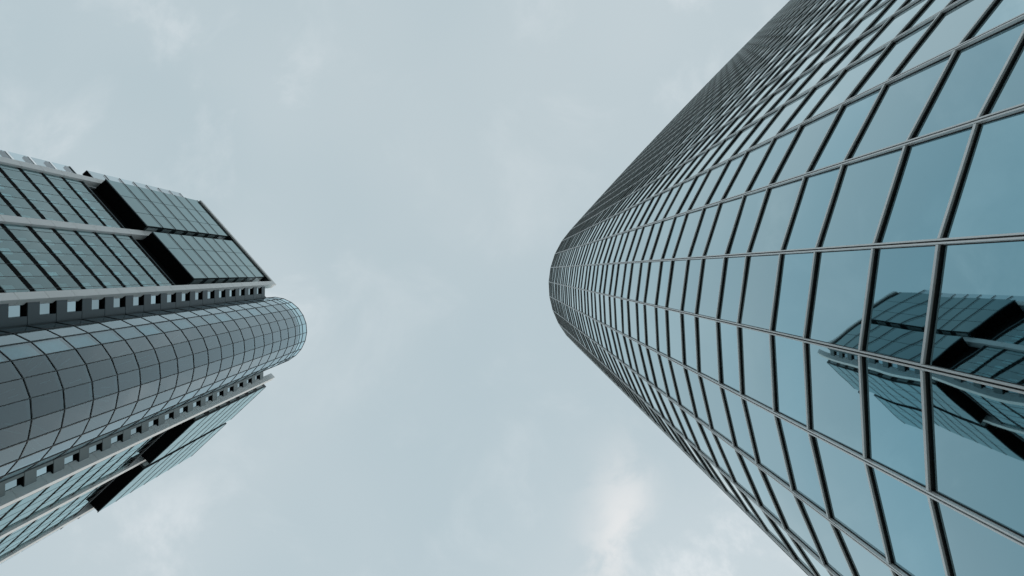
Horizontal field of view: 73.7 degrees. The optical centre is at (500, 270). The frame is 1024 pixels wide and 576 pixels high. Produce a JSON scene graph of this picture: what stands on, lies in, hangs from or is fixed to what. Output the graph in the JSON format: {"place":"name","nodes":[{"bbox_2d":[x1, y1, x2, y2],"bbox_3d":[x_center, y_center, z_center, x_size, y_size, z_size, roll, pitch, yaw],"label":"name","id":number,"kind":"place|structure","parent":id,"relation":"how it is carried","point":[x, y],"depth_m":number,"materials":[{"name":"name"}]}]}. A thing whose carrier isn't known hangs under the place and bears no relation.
{"place":"outdoors","nodes":[
{"label":"outdoors","id":0,"kind":"place"},
{"bbox_2d":[0,150,306,564],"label":"office tower","id":1,"kind":"structure","parent":0,"point":[148,334],"depth_m":59.97,"materials":[{"name":"grey glass"}]},
{"bbox_2d":[5,478,19,490],"bbox_3d":[-32.017,14.118,44.647,0.030,1.754,0.926,1,-90,0],"label":"window pane","id":2,"kind":"structure","parent":1,"relation":"in","point":[14,483],"depth_m":44.73,"materials":[{"name":"blue glass"}]},
{"bbox_2d":[8,305,22,317],"bbox_3d":[-31.801,2.559,44.647,0.030,1.754,0.926,1,-90,0],"label":"window pane","id":3,"kind":"structure","parent":1,"relation":"in","point":[14,311],"depth_m":44.72,"materials":[{"name":"blue glass"}]},
{"bbox_2d":[37,465,49,476],"bbox_3d":[-32.017,14.118,47.620,0.030,1.754,0.926,1,-90,0],"label":"window pane","id":4,"kind":"structure","parent":1,"relation":"in","point":[44,470],"depth_m":47.77,"materials":[{"name":"blue glass"}]},
{"bbox_2d":[40,303,52,314],"bbox_3d":[-31.801,2.559,47.620,0.030,1.754,0.926,1,-90,0],"label":"window pane","id":5,"kind":"structure","parent":1,"relation":"in","point":[46,308],"depth_m":47.76,"materials":[{"name":"blue glass"}]},
{"bbox_2d":[64,454,75,464],"bbox_3d":[-32.017,14.118,50.594,0.030,1.754,0.926,1,-90,0],"label":"window pane","id":6,"kind":"structure","parent":1,"relation":"in","point":[71,458],"depth_m":50.76,"materials":[{"name":"blue glass"}]},
{"bbox_2d":[67,301,77,311],"bbox_3d":[-31.801,2.559,50.594,0.030,1.754,0.926,1,-90,0],"label":"window pane","id":7,"kind":"structure","parent":1,"relation":"in","point":[71,306],"depth_m":50.67,"materials":[{"name":"blue glass"}]},
{"bbox_2d":[89,444,98,453],"bbox_3d":[-32.017,14.118,53.567,0.030,1.754,0.926,1,-90,0],"label":"window pane","id":8,"kind":"structure","parent":1,"relation":"in","point":[92,449],"depth_m":53.64,"materials":[{"name":"blue glass"}]},
{"bbox_2d":[92,300,101,309],"bbox_3d":[-31.801,2.559,53.567,0.030,1.754,0.926,1,-90,0],"label":"window pane","id":9,"kind":"structure","parent":1,"relation":"in","point":[96,304],"depth_m":53.67,"materials":[{"name":"blue glass"}]},
{"bbox_2d":[111,435,119,443],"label":"window pane","id":10,"kind":"structure","parent":1,"relation":"in","point":[115,439],"depth_m":56.70,"materials":[{"name":"blue glass"}]},
{"bbox_2d":[114,298,121,307],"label":"window pane","id":11,"kind":"structure","parent":1,"relation":"in","point":[118,301],"depth_m":56.69,"materials":[{"name":"blue glass"}]},
{"bbox_2d":[131,427,138,434],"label":"window pane","id":12,"kind":"structure","parent":1,"relation":"in","point":[135,430],"depth_m":59.64,"materials":[{"name":"blue glass"}]},
{"bbox_2d":[133,297,140,305],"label":"window pane","id":13,"kind":"structure","parent":1,"relation":"in","point":[136,300],"depth_m":59.58,"materials":[{"name":"blue glass"}]},
{"bbox_2d":[149,419,155,426],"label":"window pane","id":14,"kind":"structure","parent":1,"relation":"in","point":[152,423],"depth_m":62.72,"materials":[{"name":"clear glass"}]},
{"bbox_2d":[151,296,157,303],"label":"window pane","id":15,"kind":"structure","parent":1,"relation":"in","point":[154,299],"depth_m":62.66,"materials":[{"name":"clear glass"}]},
{"bbox_2d":[165,413,170,419],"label":"window pane","id":16,"kind":"structure","parent":1,"relation":"in","point":[167,416],"depth_m":65.64,"materials":[{"name":"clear glass"}]},
{"bbox_2d":[167,294,172,302],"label":"window pane","id":17,"kind":"structure","parent":1,"relation":"in","point":[169,297],"depth_m":65.52,"materials":[{"name":"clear glass"}]},
{"bbox_2d":[182,293,186,300],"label":"window pane","id":18,"kind":"structure","parent":1,"relation":"in","point":[184,296],"depth_m":68.61,"materials":[{"name":"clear glass"}]},
{"bbox_2d":[195,293,199,299],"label":"window pane","id":19,"kind":"structure","parent":1,"relation":"in","point":[197,295],"depth_m":71.56,"materials":[{"name":"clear glass"}]},
{"bbox_2d":[0,0,807,575],"label":"sky","id":20,"kind":"structure","parent":0,"point":[410,176],"materials":[{"name":"grey"}]},
{"bbox_2d":[549,0,1023,575],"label":"office tower","id":21,"kind":"structure","parent":0,"point":[787,284],"depth_m":12.93,"materials":[{"name":"blue glass"}]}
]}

